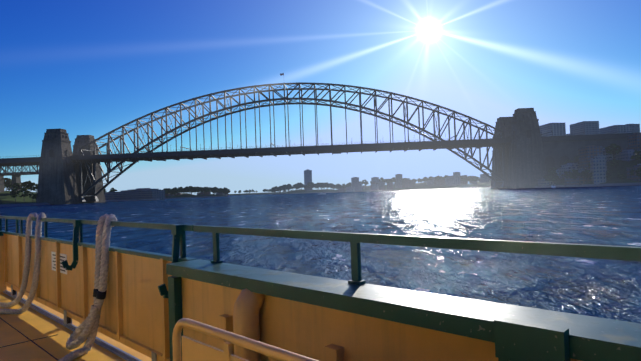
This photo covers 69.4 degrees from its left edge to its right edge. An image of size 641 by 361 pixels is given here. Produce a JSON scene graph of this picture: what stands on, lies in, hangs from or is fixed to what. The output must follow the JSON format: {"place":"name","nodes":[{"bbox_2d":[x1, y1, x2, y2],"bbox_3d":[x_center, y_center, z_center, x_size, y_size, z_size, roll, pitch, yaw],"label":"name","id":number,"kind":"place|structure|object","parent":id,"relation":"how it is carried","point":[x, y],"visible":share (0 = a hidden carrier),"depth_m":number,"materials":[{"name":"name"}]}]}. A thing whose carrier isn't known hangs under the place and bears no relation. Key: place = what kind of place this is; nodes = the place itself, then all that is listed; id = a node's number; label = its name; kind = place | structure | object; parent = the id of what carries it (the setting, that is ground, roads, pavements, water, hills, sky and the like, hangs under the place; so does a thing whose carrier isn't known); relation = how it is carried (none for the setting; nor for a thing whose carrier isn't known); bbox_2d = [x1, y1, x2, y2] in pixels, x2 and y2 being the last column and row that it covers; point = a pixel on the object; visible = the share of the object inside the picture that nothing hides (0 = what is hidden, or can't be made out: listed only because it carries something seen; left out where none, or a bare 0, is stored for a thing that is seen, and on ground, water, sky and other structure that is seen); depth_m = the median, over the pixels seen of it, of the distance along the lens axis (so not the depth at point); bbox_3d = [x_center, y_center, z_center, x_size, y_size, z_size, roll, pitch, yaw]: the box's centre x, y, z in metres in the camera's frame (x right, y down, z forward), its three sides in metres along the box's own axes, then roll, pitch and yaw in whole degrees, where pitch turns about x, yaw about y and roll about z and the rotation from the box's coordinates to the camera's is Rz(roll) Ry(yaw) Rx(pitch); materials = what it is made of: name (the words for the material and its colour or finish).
{"place":"outdoors","nodes":[
{"label":"outdoors","id":0,"kind":"place"},
{"bbox_2d":[0,318,57,360],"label":"deck seams","id":1,"kind":"object","parent":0,"point":[30,340],"visible":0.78,"depth_m":6.71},
{"bbox_2d":[0,287,151,360],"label":"deck edge","id":2,"kind":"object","parent":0,"point":[31,324],"depth_m":6.74,"materials":[{"name":"paint"}]},
{"bbox_2d":[0,216,6,292],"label":"post","id":3,"kind":"object","parent":2,"relation":"on","point":[3,287],"visible":0.68,"depth_m":10.49,"materials":[{"name":"green metal"}]},
{"bbox_2d":[0,213,45,313],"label":"rope","id":4,"kind":"object","parent":2,"relation":"on","point":[34,284],"visible":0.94,"depth_m":8.45,"materials":[{"name":"beige fabric"}]},
{"bbox_2d":[58,214,116,360],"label":"rope","id":5,"kind":"object","parent":2,"relation":"on","point":[85,329],"visible":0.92,"depth_m":6.16,"materials":[{"name":"beige fabric"}]},
{"bbox_2d":[93,289,106,299],"bbox_3d":[-2.980,1.526,6.243,0.286,0.126,0.142,-3,-2,44],"label":"rope binding","id":6,"kind":"object","parent":5,"relation":"attached to","point":[97,294],"visible":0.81,"depth_m":6.15,"materials":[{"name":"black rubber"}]},
{"bbox_2d":[3,231,195,360],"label":"bulwark panel","id":7,"kind":"structure","parent":2,"relation":"on","point":[134,314],"depth_m":6.22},
{"bbox_2d":[51,252,66,273],"bbox_3d":[-4.406,1.383,7.796,0.800,0.320,0.009,-3,-2,44],"label":"sign lettering","id":8,"kind":"object","parent":7,"relation":"attached to","point":[63,257],"visible":0.65,"depth_m":7.73},
{"bbox_2d":[4,216,192,297],"bbox_3d":[-4.311,1.010,7.537,8.230,0.754,0.294,-3,-2,44],"label":"railing","id":9,"kind":"object","parent":7,"relation":"on","point":[178,234],"visible":0.77,"depth_m":5.94,"materials":[{"name":"metal"}]},
{"bbox_2d":[166,259,640,360],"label":"bulwark ledge","id":10,"kind":"object","parent":2,"relation":"on","point":[320,318],"visible":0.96,"depth_m":2.86,"materials":[{"name":"beige paint"}]},
{"bbox_2d":[193,225,640,284],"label":"railing","id":11,"kind":"object","parent":10,"relation":"on","point":[610,252],"visible":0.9,"depth_m":2.79,"materials":[{"name":"green metal"}]},
{"bbox_2d":[3,285,156,360],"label":"pipe","id":12,"kind":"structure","parent":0,"point":[66,322],"depth_m":7.33,"materials":[{"name":"silver metal"}]},
{"bbox_2d":[0,191,192,206],"bbox_3d":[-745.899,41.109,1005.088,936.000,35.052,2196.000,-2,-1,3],"label":"shore ground","id":13,"kind":"structure","parent":0,"point":[7,199],"depth_m":536.16,"materials":[{"name":"green plant"}]},
{"bbox_2d":[0,174,20,191],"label":"approach piers","id":14,"kind":"structure","parent":13,"relation":"on","point":[16,178],"depth_m":593.55,"materials":[{"name":"stone"}]},
{"bbox_2d":[0,155,39,175],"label":"approach span","id":15,"kind":"object","parent":14,"relation":"on","point":[29,162],"depth_m":560.21,"materials":[{"name":"grey metal"}]},
{"bbox_2d":[4,178,37,201],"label":"dawes point trees","id":16,"kind":"object","parent":13,"relation":"on","point":[26,185],"depth_m":574.33,"materials":[{"name":"green plant"}]},
{"bbox_2d":[36,128,78,204],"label":"pylon","id":17,"kind":"object","parent":13,"relation":"on","point":[57,184],"depth_m":537.87,"materials":[{"name":"stone"}]},
{"bbox_2d":[4,185,116,193],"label":"trees","id":18,"kind":"object","parent":13,"relation":"on","point":[111,189],"depth_m":896.64,"materials":[{"name":"green plant"}]},
{"bbox_2d":[74,164,82,202],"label":"abutment tower","id":19,"kind":"structure","parent":13,"relation":"on","point":[77,176],"depth_m":586.85,"materials":[{"name":"stone"}]},
{"bbox_2d":[72,135,105,202],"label":"pylon","id":20,"kind":"object","parent":13,"relation":"on","point":[81,141],"depth_m":600.89,"materials":[{"name":"stone"}]},
{"bbox_2d":[165,194,227,198],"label":"distant shore","id":21,"kind":"structure","parent":13,"relation":"on","point":[187,196],"depth_m":1164.23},
{"bbox_2d":[160,186,230,195],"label":"trees","id":22,"kind":"object","parent":21,"relation":"on","point":[197,189],"depth_m":1171.65,"materials":[{"name":"green plant"}]},
{"bbox_2d":[165,192,227,195],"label":"millers point buildings","id":23,"kind":"structure","parent":21,"relation":"on","point":[206,193],"depth_m":1232.42,"materials":[{"name":"brick"}]},
{"bbox_2d":[172,318,317,360],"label":"metal handrail","id":24,"kind":"object","parent":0,"point":[194,350],"visible":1,"depth_m":2.42,"materials":[{"name":"metal"}]},
{"bbox_2d":[230,193,272,195],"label":"shore","id":25,"kind":"structure","parent":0,"point":[250,194],"depth_m":2662.31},
{"bbox_2d":[234,189,291,193],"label":"trees","id":26,"kind":"object","parent":25,"relation":"on","point":[264,190],"depth_m":2701.49,"materials":[{"name":"green plant"}]},
{"bbox_2d":[78,82,506,201],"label":"trusses","id":27,"kind":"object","parent":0,"point":[225,108],"depth_m":559.25,"materials":[{"name":"grey metal"}]},
{"bbox_2d":[82,84,502,195],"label":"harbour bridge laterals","id":28,"kind":"object","parent":27,"relation":"attached to","point":[286,103],"depth_m":566.74,"materials":[{"name":"grey metal"}]},
{"bbox_2d":[71,137,541,163],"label":"bridge deck","id":29,"kind":"structure","parent":27,"relation":"on","point":[290,151],"depth_m":547.27,"materials":[{"name":"grey metal"}]},
{"bbox_2d":[75,131,551,155],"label":"harbour bridge fence","id":30,"kind":"object","parent":29,"relation":"on","point":[298,146],"depth_m":541.31,"materials":[{"name":"grey metal"}]},
{"bbox_2d":[270,189,335,194],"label":"distant shore","id":31,"kind":"structure","parent":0,"point":[302,191],"depth_m":1737.33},
{"bbox_2d":[270,182,341,192],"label":"trees","id":32,"kind":"object","parent":31,"relation":"on","point":[297,186],"depth_m":1726.80,"materials":[{"name":"green plant"}]},
{"bbox_2d":[304,169,311,190],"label":"tower building","id":33,"kind":"structure","parent":31,"relation":"on","point":[307,175],"depth_m":1746.17,"materials":[{"name":"concrete"}]},
{"bbox_2d":[0,185,640,323],"bbox_3d":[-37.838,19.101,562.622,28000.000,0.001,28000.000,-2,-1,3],"label":"harbour water","id":34,"kind":"structure","parent":0,"point":[604,288],"depth_m":42.57,"materials":[{"name":"blue liquid"}]},
{"bbox_2d":[105,188,165,201],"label":"headland","id":35,"kind":"structure","parent":34,"relation":"on","point":[139,194],"depth_m":705.80,"materials":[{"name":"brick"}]},
{"bbox_2d":[0,0,640,194],"label":"sky","id":36,"kind":"structure","parent":0,"point":[95,68],"materials":[{"name":"blue"}]},
{"bbox_2d":[325,182,490,192],"bbox_3d":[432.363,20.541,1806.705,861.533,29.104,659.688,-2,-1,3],"label":"distant shore","id":37,"kind":"structure","parent":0,"point":[420,186],"depth_m":1547.41,"materials":[{"name":"grey"}]},
{"bbox_2d":[331,175,479,190],"bbox_3d":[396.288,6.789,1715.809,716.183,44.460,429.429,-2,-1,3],"label":"trees","id":38,"kind":"object","parent":37,"relation":"on","point":[438,177],"depth_m":1615.56,"materials":[{"name":"green plant"}]},
{"bbox_2d":[338,172,490,191],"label":"distant buildings","id":39,"kind":"structure","parent":37,"relation":"on","point":[400,182],"depth_m":1475.31,"materials":[{"name":"concrete"}]},
{"bbox_2d":[477,159,640,187],"bbox_3d":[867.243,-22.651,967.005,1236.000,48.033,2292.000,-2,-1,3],"label":"shore ground","id":40,"kind":"structure","parent":0,"point":[620,168],"depth_m":436.27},
{"bbox_2d":[490,117,512,188],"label":"pylon","id":41,"kind":"object","parent":40,"relation":"on","point":[503,124],"depth_m":570.20,"materials":[{"name":"stone"}]},
{"bbox_2d":[507,108,546,188],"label":"pylon","id":42,"kind":"object","parent":40,"relation":"on","point":[527,167],"depth_m":507.20,"materials":[{"name":"stone"}]},
{"bbox_2d":[542,138,627,173],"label":"masonry approach viaduct","id":43,"kind":"object","parent":40,"relation":"on","point":[557,154],"depth_m":522.13,"materials":[{"name":"grey stone"}]},
{"bbox_2d":[542,131,640,141],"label":"bridge approach","id":44,"kind":"structure","parent":43,"relation":"on","point":[584,137],"depth_m":520.34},
{"bbox_2d":[537,132,640,185],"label":"buildings","id":45,"kind":"structure","parent":40,"relation":"on","point":[597,158],"depth_m":456.92,"materials":[{"name":"concrete"}]},
{"bbox_2d":[539,121,640,136],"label":"buildings","id":46,"kind":"structure","parent":40,"relation":"on","point":[583,127],"depth_m":696.93,"materials":[{"name":"concrete"}]},
{"bbox_2d":[543,167,640,184],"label":"trees","id":47,"kind":"object","parent":40,"relation":"on","point":[553,176],"depth_m":449.58,"materials":[{"name":"green plant"}]},
{"bbox_2d":[547,143,640,183],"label":"trees","id":48,"kind":"object","parent":40,"relation":"on","point":[612,148],"depth_m":456.61,"materials":[{"name":"green plant"}]}
]}

